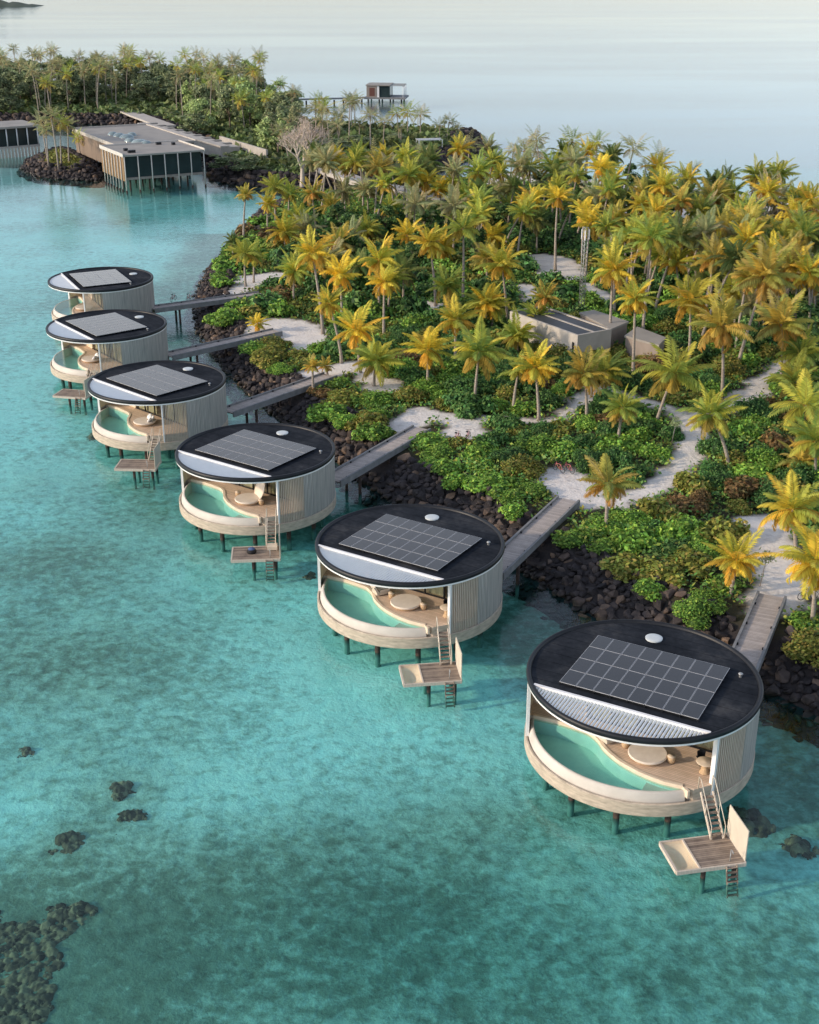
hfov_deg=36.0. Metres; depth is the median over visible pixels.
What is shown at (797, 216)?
palm tree
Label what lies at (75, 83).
broadleaf tree
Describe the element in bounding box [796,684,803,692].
boulder
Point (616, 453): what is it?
shrub
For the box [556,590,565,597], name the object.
boulder
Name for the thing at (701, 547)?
shrub
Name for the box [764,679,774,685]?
boulder
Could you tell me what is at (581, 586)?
boulder
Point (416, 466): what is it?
boulder
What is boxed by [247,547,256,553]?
bundle
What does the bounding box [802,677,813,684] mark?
boulder
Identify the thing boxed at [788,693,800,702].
boulder
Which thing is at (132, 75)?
broadleaf tree
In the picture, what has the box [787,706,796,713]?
boulder
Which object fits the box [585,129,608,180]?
palm tree
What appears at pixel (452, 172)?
palm tree
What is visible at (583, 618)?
boulder
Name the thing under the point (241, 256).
palm tree
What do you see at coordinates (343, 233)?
palm tree
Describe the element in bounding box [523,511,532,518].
boulder
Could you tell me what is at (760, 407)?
shrub
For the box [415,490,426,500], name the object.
boulder
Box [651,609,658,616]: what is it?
boulder
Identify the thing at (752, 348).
shrub
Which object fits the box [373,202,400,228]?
broadleaf tree
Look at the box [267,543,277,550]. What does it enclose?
ottoman
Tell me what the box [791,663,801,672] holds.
boulder
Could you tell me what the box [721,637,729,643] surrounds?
boulder
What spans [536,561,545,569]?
boulder
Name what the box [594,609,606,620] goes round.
boulder
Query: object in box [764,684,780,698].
boulder
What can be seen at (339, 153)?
palm tree
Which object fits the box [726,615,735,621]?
boulder
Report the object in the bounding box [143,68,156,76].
broadleaf tree
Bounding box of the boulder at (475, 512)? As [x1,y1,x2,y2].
[470,510,479,515]
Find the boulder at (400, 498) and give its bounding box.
[396,495,403,503]
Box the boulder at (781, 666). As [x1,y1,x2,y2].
[776,663,786,671]
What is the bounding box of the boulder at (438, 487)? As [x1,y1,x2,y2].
[436,484,445,490]
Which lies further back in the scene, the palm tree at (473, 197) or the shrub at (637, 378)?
the palm tree at (473, 197)
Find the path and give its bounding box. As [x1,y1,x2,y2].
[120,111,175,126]
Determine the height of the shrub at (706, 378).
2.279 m
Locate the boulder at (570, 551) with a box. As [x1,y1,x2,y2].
[567,548,573,554]
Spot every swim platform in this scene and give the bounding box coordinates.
[53,375,93,414]
[114,441,161,489]
[231,524,280,581]
[399,637,461,707]
[659,805,749,897]
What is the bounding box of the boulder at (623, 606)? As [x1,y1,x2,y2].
[619,603,626,608]
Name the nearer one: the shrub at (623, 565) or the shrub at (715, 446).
the shrub at (623, 565)
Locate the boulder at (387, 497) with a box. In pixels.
[383,493,391,500]
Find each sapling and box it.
[670,416,682,442]
[758,550,776,585]
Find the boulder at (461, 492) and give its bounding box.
[457,488,464,495]
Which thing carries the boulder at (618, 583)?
on the island ground at (299, 333)
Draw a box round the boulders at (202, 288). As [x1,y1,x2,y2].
[182,188,818,747]
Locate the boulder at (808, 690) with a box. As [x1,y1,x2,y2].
[801,686,812,694]
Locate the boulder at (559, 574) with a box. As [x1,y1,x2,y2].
[554,571,564,578]
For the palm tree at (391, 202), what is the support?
on the island ground at (299, 333)
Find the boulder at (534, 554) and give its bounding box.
[529,552,538,557]
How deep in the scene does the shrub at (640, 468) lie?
116.33 m
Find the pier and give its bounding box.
[298,97,367,112]
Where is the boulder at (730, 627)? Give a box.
[727,622,734,631]
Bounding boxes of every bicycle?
[553,460,564,472]
[562,461,574,473]
[797,589,818,599]
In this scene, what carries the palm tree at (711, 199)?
on the island ground at (299, 333)
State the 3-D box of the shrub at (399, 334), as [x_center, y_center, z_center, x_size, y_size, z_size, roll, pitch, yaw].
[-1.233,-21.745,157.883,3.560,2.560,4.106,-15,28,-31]
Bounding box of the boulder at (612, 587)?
[608,584,616,590]
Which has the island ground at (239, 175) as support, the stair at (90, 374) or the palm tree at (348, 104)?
the palm tree at (348, 104)
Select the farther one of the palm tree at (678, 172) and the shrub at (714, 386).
the palm tree at (678, 172)
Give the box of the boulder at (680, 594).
[675,591,686,598]
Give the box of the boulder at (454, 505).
[446,502,459,508]
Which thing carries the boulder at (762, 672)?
on the island ground at (299, 333)
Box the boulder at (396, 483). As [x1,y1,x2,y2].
[392,480,406,487]
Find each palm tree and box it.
[28,108,53,158]
[31,121,56,165]
[36,104,64,168]
[46,106,70,164]
[56,116,79,161]
[70,127,83,152]
[222,230,241,253]
[225,238,262,286]
[235,182,256,236]
[245,237,268,282]
[245,312,272,331]
[255,190,279,225]
[258,172,289,220]
[265,209,302,245]
[273,243,318,300]
[278,175,299,210]
[281,200,319,228]
[288,208,325,239]
[290,224,336,333]
[295,144,319,204]
[296,174,328,231]
[302,353,323,395]
[304,140,328,200]
[305,95,321,126]
[307,144,341,204]
[310,98,330,134]
[310,283,345,363]
[311,241,344,278]
[314,140,331,182]
[315,186,343,213]
[316,355,334,374]
[319,248,362,312]
[320,132,345,190]
[320,220,360,254]
[323,144,344,192]
[326,170,357,210]
[326,236,352,264]
[327,300,388,372]
[329,110,345,133]
[331,155,355,202]
[334,215,366,246]
[339,145,371,202]
[340,247,375,290]
[341,94,357,138]
[346,136,371,205]
[347,328,405,386]
[351,117,366,133]
[351,172,381,213]
[354,207,384,240]
[357,232,403,304]
[360,103,381,147]
[361,145,394,213]
[362,148,376,198]
[364,263,399,332]
[365,137,385,195]
[368,168,397,215]
[373,139,399,197]
[373,151,400,199]
[375,110,393,143]
[375,192,405,217]
[375,256,412,306]
[384,152,426,227]
[387,103,404,137]
[388,137,421,209]
[392,180,435,227]
[392,217,424,244]
[394,121,408,146]
[394,246,424,296]
[398,100,418,131]
[400,326,459,379]
[407,154,442,213]
[407,223,444,305]
[410,104,431,131]
[411,141,439,191]
[411,203,436,222]
[413,153,438,193]
[413,191,436,214]
[415,142,444,188]
[415,165,441,218]
[424,223,461,260]
[426,259,465,307]
[427,182,472,248]
[428,175,451,218]
[430,116,446,135]
[433,293,484,360]
[435,166,467,193]
[437,206,489,296]
[439,152,468,214]
[442,111,456,137]
[446,132,475,193]
[449,120,462,135]
[451,316,513,394]
[455,176,475,207]
[458,128,480,185]
[459,147,496,183]
[460,195,496,247]
[461,281,511,321]
[462,182,499,228]
[463,177,497,197]
[465,239,504,275]
[470,187,502,227]
[474,235,527,320]
[475,132,502,158]
[476,285,515,325]
[481,219,510,251]
[483,147,506,183]
[485,149,508,190]
[485,161,514,184]
[489,177,508,202]
[496,193,517,217]
[496,305,543,352]
[497,170,534,222]
[497,193,518,220]
[497,349,528,405]
[502,141,522,176]
[503,143,539,193]
[504,339,561,420]
[506,190,542,241]
[506,191,539,251]
[510,135,538,183]
[517,183,545,229]
[517,293,553,316]
[518,123,550,163]
[518,203,553,251]
[521,148,544,193]
[523,136,548,180]
[527,278,561,312]
[533,146,549,169]
[537,168,572,223]
[538,153,572,214]
[538,180,573,270]
[540,149,563,203]
[547,138,574,156]
[550,144,570,209]
[550,160,576,192]
[550,186,586,239]
[556,125,588,148]
[556,142,595,202]
[561,162,593,222]
[561,345,610,415]
[568,196,602,255]
[569,202,608,275]
[575,137,601,192]
[576,453,644,523]
[577,173,605,233]
[581,141,600,182]
[582,345,632,390]
[584,153,620,198]
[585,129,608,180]
[590,236,641,322]
[591,205,622,280]
[592,227,635,311]
[593,142,624,164]
[594,169,625,238]
[595,150,622,210]
[595,164,630,189]
[596,183,633,240]
[596,197,630,240]
[597,174,611,213]
[597,232,623,249]
[599,383,646,437]
[608,213,659,287]
[609,209,647,284]
[612,210,637,255]
[612,275,659,370]
[619,132,651,185]
[621,179,634,205]
[625,186,653,262]
[626,335,717,418]
[627,203,679,328]
[629,175,663,200]
[633,169,664,196]
[633,218,645,272]
[636,158,650,173]
[636,193,676,275]
[637,237,681,295]
[640,193,676,212]
[640,203,671,284]
[641,153,673,174]
[644,172,671,193]
[645,166,682,212]
[647,140,674,164]
[647,164,671,199]
[648,168,678,196]
[654,211,702,309]
[655,242,697,310]
[657,272,727,358]
[658,210,677,233]
[662,180,700,218]
[666,215,700,286]
[667,179,706,222]
[672,161,702,222]
[672,166,688,186]
[674,379,747,464]
[681,191,719,248]
[681,204,724,296]
[681,249,722,300]
[682,245,705,274]
[684,276,757,399]
[685,160,701,171]
[689,189,722,245]
[690,231,734,310]
[694,173,728,206]
[695,176,735,220]
[700,168,720,186]
[700,170,736,199]
[701,237,758,335]
[702,527,779,594]
[703,266,769,322]
[706,229,731,294]
[708,197,734,222]
[709,199,739,293]
[714,160,740,182]
[719,190,748,212]
[719,214,759,296]
[722,172,749,209]
[722,199,769,282]
[722,204,773,241]
[726,218,766,252]
[728,251,770,347]
[730,197,764,267]
[731,236,800,361]
[731,256,782,337]
[732,192,766,216]
[733,289,771,319]
[736,153,780,197]
[745,174,787,214]
[745,193,771,217]
[747,229,787,305]
[751,167,781,213]
[753,230,779,293]
[753,288,814,373]
[757,469,818,549]
[761,211,788,231]
[762,169,798,216]
[762,217,814,242]
[763,347,818,400]
[764,215,781,241]
[766,152,798,211]
[768,368,818,459]
[770,517,818,620]
[771,194,814,219]
[771,201,809,230]
[773,236,813,308]
[773,322,818,371]
[775,229,814,298]
[775,434,818,468]
[776,241,818,315]
[780,180,801,203]
[780,188,805,209]
[782,409,818,483]
[785,181,809,202]
[785,201,818,291]
[786,207,818,294]
[790,181,818,211]
[790,246,818,334]
[797,284,818,306]
[800,221,818,256]
[804,251,818,302]
[806,193,818,254]
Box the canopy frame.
[416,138,442,146]
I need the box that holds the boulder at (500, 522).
[496,519,505,526]
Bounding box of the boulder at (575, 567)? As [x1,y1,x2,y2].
[571,563,580,571]
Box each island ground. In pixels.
[1,83,513,195]
[189,173,818,746]
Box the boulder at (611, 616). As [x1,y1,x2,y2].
[607,612,616,619]
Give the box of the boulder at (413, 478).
[408,474,419,483]
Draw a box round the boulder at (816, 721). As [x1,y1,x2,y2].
[814,716,818,725]
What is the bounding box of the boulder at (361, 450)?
[357,448,366,454]
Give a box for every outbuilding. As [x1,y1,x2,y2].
[579,310,628,346]
[624,327,665,356]
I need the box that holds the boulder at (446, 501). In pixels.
[443,498,451,504]
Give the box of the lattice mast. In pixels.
[579,227,589,304]
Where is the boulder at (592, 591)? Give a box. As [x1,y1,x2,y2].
[587,588,597,595]
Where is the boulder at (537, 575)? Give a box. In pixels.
[535,573,545,578]
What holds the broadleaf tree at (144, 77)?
on the island ground at (239, 175)
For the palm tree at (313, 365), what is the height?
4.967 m
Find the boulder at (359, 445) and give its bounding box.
[355,442,363,452]
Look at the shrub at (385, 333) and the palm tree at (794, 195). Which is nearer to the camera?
the shrub at (385, 333)
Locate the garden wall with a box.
[219,136,267,157]
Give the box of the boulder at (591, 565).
[589,562,596,569]
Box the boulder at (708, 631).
[701,630,713,635]
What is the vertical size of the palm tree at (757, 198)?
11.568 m
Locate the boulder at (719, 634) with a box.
[714,630,728,637]
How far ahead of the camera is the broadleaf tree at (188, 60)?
471.71 m
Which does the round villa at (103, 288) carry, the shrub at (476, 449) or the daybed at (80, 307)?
the daybed at (80, 307)
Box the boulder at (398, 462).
[395,459,403,465]
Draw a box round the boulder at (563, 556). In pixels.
[558,552,569,560]
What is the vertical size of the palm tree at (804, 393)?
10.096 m
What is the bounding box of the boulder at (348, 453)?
[346,450,353,456]
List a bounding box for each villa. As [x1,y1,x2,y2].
[45,309,168,399]
[47,267,154,319]
[87,360,227,468]
[175,423,335,551]
[315,504,504,668]
[365,82,408,109]
[524,619,763,837]
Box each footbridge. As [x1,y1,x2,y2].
[152,291,260,331]
[168,328,282,361]
[227,372,337,422]
[335,425,430,504]
[502,495,579,598]
[732,591,786,671]
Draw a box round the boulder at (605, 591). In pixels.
[603,588,610,595]
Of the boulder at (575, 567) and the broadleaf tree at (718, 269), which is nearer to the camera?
the boulder at (575, 567)
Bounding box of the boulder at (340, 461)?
[337,456,345,464]
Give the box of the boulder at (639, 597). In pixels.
[637,593,645,599]
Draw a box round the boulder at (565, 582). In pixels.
[562,577,568,585]
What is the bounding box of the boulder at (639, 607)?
[635,603,644,610]
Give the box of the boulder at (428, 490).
[425,487,433,493]
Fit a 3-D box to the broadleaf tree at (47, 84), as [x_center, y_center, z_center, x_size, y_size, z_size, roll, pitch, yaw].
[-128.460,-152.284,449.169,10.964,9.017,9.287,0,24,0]
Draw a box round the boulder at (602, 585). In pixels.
[596,582,607,588]
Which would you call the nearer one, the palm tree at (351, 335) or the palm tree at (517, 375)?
the palm tree at (517, 375)
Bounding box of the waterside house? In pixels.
[0,120,39,167]
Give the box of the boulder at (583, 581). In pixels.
[579,578,586,584]
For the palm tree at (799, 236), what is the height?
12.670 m
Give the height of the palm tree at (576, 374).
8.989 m
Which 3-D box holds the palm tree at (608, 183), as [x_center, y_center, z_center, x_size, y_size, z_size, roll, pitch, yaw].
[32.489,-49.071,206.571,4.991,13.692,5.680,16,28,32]
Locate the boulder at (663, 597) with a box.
[658,591,666,600]
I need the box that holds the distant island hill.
[0,0,42,6]
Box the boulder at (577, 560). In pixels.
[574,557,582,564]
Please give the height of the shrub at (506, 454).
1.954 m
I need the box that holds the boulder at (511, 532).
[506,528,517,537]
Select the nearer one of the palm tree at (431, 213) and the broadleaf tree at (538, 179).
the palm tree at (431, 213)
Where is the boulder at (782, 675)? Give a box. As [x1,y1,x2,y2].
[775,668,790,683]
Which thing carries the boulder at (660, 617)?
on the island ground at (299, 333)
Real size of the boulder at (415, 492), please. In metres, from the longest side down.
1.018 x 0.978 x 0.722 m
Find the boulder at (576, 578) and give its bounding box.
[573,575,581,583]
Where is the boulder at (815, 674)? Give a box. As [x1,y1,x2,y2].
[813,671,818,678]
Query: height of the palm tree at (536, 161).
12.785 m
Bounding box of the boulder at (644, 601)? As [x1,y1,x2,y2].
[639,598,650,605]
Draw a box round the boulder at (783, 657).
[779,654,787,660]
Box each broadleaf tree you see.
[0,65,12,88]
[0,69,29,102]
[0,74,8,106]
[0,88,24,109]
[7,70,32,98]
[17,66,40,92]
[19,72,42,98]
[26,59,42,83]
[33,68,56,93]
[35,62,53,78]
[39,73,59,92]
[52,55,75,71]
[53,67,81,103]
[58,74,77,100]
[70,78,92,100]
[80,74,108,101]
[80,79,100,97]
[84,59,114,89]
[97,58,115,84]
[107,60,125,89]
[113,67,130,91]
[116,55,142,72]
[117,62,138,89]
[128,64,148,76]
[128,79,148,98]
[132,80,160,101]
[137,73,157,95]
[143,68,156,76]
[147,60,161,70]
[152,64,169,91]
[153,75,164,95]
[158,62,172,67]
[159,63,175,93]
[161,81,181,100]
[166,69,187,103]
[176,113,209,132]
[179,81,199,102]
[181,65,191,84]
[182,97,216,133]
[183,97,211,119]
[185,58,201,81]
[187,70,216,98]
[188,83,213,114]
[191,65,208,85]
[200,66,227,85]
[204,99,242,119]
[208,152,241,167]
[215,66,233,96]
[216,84,247,127]
[226,77,256,103]
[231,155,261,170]
[232,63,255,78]
[233,83,263,125]
[239,74,255,83]
[241,58,267,91]
[243,69,259,94]
[245,103,265,123]
[251,76,265,95]
[251,95,277,120]
[253,116,296,152]
[261,93,300,126]
[263,103,302,149]
[266,79,284,95]
[277,90,304,105]
[278,101,305,123]
[281,241,310,263]
[283,90,301,103]
[298,193,322,210]
[316,138,352,148]
[328,201,352,225]
[333,232,361,256]
[337,135,374,145]
[337,212,363,226]
[365,180,387,203]
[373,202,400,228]
[386,132,407,143]
[405,241,427,263]
[411,209,440,232]
[464,228,488,254]
[494,203,523,228]
[528,207,554,228]
[530,171,566,199]
[571,174,591,192]
[612,194,633,213]
[619,163,640,186]
[694,266,728,297]
[741,309,770,343]
[766,207,784,216]
[781,297,818,327]
[800,325,818,360]
[803,290,818,303]
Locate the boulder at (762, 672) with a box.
[759,668,765,675]
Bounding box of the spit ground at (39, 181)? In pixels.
[16,152,106,187]
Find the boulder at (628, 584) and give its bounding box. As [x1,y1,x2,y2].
[623,580,632,586]
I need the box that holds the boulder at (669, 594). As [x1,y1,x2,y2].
[663,588,674,599]
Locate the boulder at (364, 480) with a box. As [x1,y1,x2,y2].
[361,476,368,484]
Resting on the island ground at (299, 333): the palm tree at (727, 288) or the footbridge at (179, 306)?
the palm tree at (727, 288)
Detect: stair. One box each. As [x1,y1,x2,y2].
[83,363,98,390]
[147,428,161,460]
[265,508,276,547]
[436,616,451,664]
[698,775,725,839]
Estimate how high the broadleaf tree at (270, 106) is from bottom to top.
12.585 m
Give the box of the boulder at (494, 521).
[492,518,498,524]
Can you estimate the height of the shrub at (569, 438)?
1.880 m
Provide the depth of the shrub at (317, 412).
132.14 m
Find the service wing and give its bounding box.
[137,122,239,156]
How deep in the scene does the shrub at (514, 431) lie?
126.60 m
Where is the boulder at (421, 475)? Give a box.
[418,472,426,478]
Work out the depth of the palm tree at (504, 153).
242.89 m
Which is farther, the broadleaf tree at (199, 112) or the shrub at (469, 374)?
the broadleaf tree at (199, 112)
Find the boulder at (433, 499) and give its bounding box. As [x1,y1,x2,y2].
[428,496,439,503]
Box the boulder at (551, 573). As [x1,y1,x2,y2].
[549,569,556,577]
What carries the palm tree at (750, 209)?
on the island ground at (299, 333)
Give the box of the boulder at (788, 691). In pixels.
[782,689,792,694]
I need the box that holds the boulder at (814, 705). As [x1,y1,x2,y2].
[809,701,818,708]
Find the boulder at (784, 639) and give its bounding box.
[780,636,790,643]
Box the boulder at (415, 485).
[411,483,421,488]
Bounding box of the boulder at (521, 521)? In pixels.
[516,516,526,526]
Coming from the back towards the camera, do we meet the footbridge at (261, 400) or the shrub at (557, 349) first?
the shrub at (557, 349)
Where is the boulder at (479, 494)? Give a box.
[476,491,484,499]
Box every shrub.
[202,307,245,327]
[237,341,270,354]
[249,347,281,368]
[257,334,293,347]
[259,343,287,359]
[265,361,301,375]
[284,348,307,359]
[285,356,312,366]
[305,401,346,421]
[306,338,327,354]
[307,387,330,398]
[314,350,339,363]
[319,316,334,324]
[320,393,350,406]
[322,337,353,356]
[324,376,352,387]
[326,320,352,332]
[326,388,363,397]
[327,412,356,429]
[329,329,343,338]
[331,310,352,320]
[344,410,389,430]
[346,331,382,346]
[347,389,394,408]
[350,311,372,324]
[350,421,395,441]
[355,407,392,417]
[367,340,395,350]
[369,326,386,335]
[371,314,389,323]
[372,320,394,328]
[375,331,390,341]
[379,356,421,378]
[386,352,420,362]
[387,324,402,332]
[388,328,413,345]
[392,384,428,401]
[394,364,433,385]
[400,313,434,327]
[400,323,425,334]
[404,344,425,355]
[405,309,428,320]
[406,376,445,393]
[408,430,451,449]
[414,326,440,342]
[417,454,437,466]
[419,365,441,375]
[419,443,455,459]
[420,321,442,332]
[423,305,450,321]
[429,388,451,400]
[429,457,466,475]
[430,347,461,358]
[432,354,467,374]
[434,371,457,381]
[435,398,453,411]
[439,328,451,338]
[439,375,483,393]
[441,472,470,490]
[442,329,477,348]
[442,389,497,420]
[445,436,473,449]
[447,307,495,330]
[454,371,474,379]
[458,440,498,458]
[461,469,514,494]
[462,455,498,473]
[463,381,491,395]
[465,374,494,386]
[466,359,487,375]
[469,329,494,338]
[473,428,509,448]
[479,325,501,331]
[480,337,506,348]
[484,397,508,412]
[485,352,525,377]
[486,411,524,431]
[487,346,510,361]
[488,445,532,461]
[489,314,509,324]
[490,328,528,347]
[490,488,525,504]
[493,373,509,380]
[493,383,519,400]
[495,378,507,388]
[497,318,508,328]
[498,453,547,479]
[498,502,528,520]
[505,372,535,393]
[505,424,530,435]
[507,347,519,354]
[509,400,536,416]
[509,429,532,443]
[509,476,526,487]
[513,433,559,458]
[513,481,552,498]
[528,426,552,437]
[530,341,543,351]
[530,418,557,430]
[531,389,562,409]
[538,378,557,389]
[540,340,570,358]
[544,355,559,365]
[544,368,561,378]
[547,440,582,458]
[548,382,573,396]
[550,418,575,430]
[550,526,601,548]
[551,349,589,372]
[551,427,570,439]
[557,435,577,447]
[558,377,575,388]
[570,413,599,430]
[571,310,579,317]
[571,445,612,473]
[572,432,601,448]
[576,400,608,414]
[579,512,626,536]
[581,305,617,314]
[585,536,622,555]
[588,411,625,425]
[588,466,607,475]
[590,386,628,411]
[591,443,611,451]
[596,418,623,437]
[597,433,643,452]
[598,551,651,582]
[601,444,633,465]
[608,506,652,525]
[609,343,631,358]
[611,366,644,390]
[611,524,658,554]
[612,312,631,326]
[612,462,649,484]
[621,417,658,430]
[622,356,639,368]
[624,426,654,443]
[627,412,660,427]
[628,400,646,412]
[630,311,660,329]
[631,353,672,373]
[631,577,667,601]
[633,558,687,585]
[635,352,661,358]
[635,442,673,461]
[636,497,684,521]
[638,519,665,529]
[642,376,666,394]
[644,408,665,422]
[647,537,689,559]
[648,316,686,335]
[651,304,684,322]
[653,512,709,541]
[658,425,685,441]
[659,391,683,403]
[661,545,715,579]
[664,339,679,352]
[664,491,710,514]
[665,387,691,400]
[667,329,699,343]
[668,346,700,365]
[671,470,716,495]
[671,594,728,630]
[674,341,714,358]
[679,365,716,380]
[682,313,696,322]
[683,538,721,563]
[685,317,709,333]
[687,588,724,604]
[688,390,705,405]
[688,488,711,505]
[694,433,743,456]
[695,379,726,399]
[695,515,751,543]
[697,458,732,474]
[699,373,730,391]
[700,336,732,352]
[700,469,733,490]
[704,573,741,595]
[710,359,747,380]
[711,353,746,372]
[715,449,751,468]
[717,430,743,445]
[723,418,763,440]
[723,474,768,499]
[726,498,752,515]
[730,345,748,355]
[730,392,776,422]
[730,461,777,478]
[731,330,777,353]
[736,353,763,368]
[740,413,771,428]
[744,446,784,468]
[747,479,797,510]
[752,443,777,455]
[754,342,780,359]
[755,475,770,483]
[759,428,794,450]
[762,427,791,443]
[765,397,785,409]
[766,331,809,349]
[767,366,787,384]
[768,382,791,397]
[768,419,801,436]
[772,446,800,460]
[772,461,818,483]
[779,398,803,418]
[780,474,810,492]
[780,626,818,671]
[785,610,818,630]
[795,311,806,318]
[796,498,818,517]
[806,517,818,530]
[807,460,818,481]
[808,480,818,499]
[809,371,818,380]
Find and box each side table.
[258,499,263,505]
[388,591,394,598]
[420,602,426,609]
[622,743,629,748]
[667,754,675,763]
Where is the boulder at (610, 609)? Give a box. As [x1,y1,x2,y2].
[606,606,614,616]
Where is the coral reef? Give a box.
[0,902,87,1023]
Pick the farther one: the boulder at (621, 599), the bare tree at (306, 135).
the bare tree at (306, 135)
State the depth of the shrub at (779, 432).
125.16 m
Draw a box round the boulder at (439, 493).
[434,489,444,497]
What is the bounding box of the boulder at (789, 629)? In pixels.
[784,625,797,635]
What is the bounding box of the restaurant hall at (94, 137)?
[72,123,195,183]
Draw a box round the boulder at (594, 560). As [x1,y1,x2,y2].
[591,558,597,563]
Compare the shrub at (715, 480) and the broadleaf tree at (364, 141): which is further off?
the broadleaf tree at (364, 141)
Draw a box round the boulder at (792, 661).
[788,656,797,662]
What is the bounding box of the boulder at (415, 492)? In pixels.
[412,489,419,496]
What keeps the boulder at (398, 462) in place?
on the island ground at (299, 333)
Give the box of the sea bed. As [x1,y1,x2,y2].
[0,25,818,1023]
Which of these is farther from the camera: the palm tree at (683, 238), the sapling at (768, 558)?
the palm tree at (683, 238)
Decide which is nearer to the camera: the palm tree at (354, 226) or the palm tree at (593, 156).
the palm tree at (354, 226)
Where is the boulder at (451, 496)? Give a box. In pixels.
[446,492,455,499]
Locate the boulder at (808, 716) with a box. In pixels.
[802,711,814,720]
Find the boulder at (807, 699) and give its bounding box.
[801,694,815,705]
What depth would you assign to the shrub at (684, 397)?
137.84 m
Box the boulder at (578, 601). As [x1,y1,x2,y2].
[572,596,585,606]
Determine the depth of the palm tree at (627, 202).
230.94 m
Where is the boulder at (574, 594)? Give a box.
[568,591,579,597]
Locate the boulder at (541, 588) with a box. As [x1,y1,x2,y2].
[537,585,546,592]
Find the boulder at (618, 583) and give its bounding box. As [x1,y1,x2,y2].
[613,579,621,587]
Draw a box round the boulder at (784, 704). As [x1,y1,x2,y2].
[780,700,790,707]
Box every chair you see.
[370,585,389,595]
[598,729,615,743]
[696,749,705,766]
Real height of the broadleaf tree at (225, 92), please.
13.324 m
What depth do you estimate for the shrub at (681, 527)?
103.59 m
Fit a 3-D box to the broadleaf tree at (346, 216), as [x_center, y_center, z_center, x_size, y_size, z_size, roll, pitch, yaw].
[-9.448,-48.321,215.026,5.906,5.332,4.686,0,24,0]
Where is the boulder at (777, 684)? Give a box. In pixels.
[774,681,780,688]
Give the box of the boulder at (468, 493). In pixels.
[464,489,474,496]
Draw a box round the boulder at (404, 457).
[397,453,410,462]
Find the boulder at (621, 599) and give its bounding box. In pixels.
[616,595,625,604]
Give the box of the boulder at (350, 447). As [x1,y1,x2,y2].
[345,443,354,451]
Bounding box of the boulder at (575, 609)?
[571,606,580,612]
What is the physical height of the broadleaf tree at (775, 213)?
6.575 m
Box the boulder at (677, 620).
[672,616,685,624]
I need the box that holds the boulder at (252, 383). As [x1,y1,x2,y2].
[247,381,256,386]
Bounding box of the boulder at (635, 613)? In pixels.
[631,610,640,617]
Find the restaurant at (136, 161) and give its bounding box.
[99,140,206,198]
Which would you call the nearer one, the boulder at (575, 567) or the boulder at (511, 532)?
the boulder at (575, 567)
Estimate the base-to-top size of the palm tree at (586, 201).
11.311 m
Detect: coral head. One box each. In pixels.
[17,746,34,757]
[48,849,58,854]
[55,830,85,853]
[59,900,97,916]
[86,433,94,441]
[109,780,135,801]
[117,809,147,821]
[302,571,315,579]
[715,807,775,837]
[779,834,818,859]
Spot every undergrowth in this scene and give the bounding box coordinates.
[0,88,462,175]
[209,203,818,318]
[232,173,818,633]
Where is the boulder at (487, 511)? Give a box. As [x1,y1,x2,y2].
[483,508,491,514]
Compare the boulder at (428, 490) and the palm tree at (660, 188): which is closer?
the boulder at (428, 490)
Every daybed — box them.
[75,304,92,310]
[82,352,98,362]
[133,413,155,426]
[235,483,264,505]
[390,594,421,610]
[628,745,667,765]
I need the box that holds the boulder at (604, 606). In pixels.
[599,604,609,610]
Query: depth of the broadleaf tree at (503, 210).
219.54 m
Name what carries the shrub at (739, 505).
on the island ground at (299, 333)
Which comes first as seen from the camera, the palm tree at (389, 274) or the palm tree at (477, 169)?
the palm tree at (389, 274)
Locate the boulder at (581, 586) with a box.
[576,581,587,591]
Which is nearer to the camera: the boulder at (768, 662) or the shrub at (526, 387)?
the boulder at (768, 662)
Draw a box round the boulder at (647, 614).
[642,610,652,618]
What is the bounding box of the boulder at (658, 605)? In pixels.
[653,599,665,610]
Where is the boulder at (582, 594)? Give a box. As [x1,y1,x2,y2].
[579,591,587,597]
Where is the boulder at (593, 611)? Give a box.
[590,606,599,615]
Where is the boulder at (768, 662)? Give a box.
[764,659,772,666]
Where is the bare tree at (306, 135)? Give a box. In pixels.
[266,115,337,186]
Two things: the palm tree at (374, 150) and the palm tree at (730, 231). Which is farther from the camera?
the palm tree at (374, 150)
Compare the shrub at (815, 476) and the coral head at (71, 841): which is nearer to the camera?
the coral head at (71, 841)
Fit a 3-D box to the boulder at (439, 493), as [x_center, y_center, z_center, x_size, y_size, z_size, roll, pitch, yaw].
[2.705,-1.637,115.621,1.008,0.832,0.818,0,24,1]
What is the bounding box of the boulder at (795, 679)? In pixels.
[790,674,799,684]
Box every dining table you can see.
[440,604,447,617]
[696,756,711,774]
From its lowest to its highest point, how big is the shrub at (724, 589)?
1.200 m
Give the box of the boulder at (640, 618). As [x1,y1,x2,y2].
[633,616,644,619]
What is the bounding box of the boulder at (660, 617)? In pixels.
[654,613,668,622]
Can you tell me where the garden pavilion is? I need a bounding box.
[510,306,611,353]
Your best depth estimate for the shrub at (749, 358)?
149.39 m
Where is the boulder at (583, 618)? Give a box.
[578,613,590,623]
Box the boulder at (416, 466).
[412,463,422,470]
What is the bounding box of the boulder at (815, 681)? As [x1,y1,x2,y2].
[812,679,818,685]
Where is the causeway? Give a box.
[318,168,447,202]
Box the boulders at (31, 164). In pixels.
[0,111,497,196]
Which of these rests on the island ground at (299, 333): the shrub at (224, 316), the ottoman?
the shrub at (224, 316)
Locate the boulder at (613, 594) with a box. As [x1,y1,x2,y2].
[608,590,618,597]
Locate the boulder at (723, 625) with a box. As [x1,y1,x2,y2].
[718,621,727,630]
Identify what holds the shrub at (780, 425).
on the island ground at (299, 333)
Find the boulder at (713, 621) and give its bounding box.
[706,616,715,624]

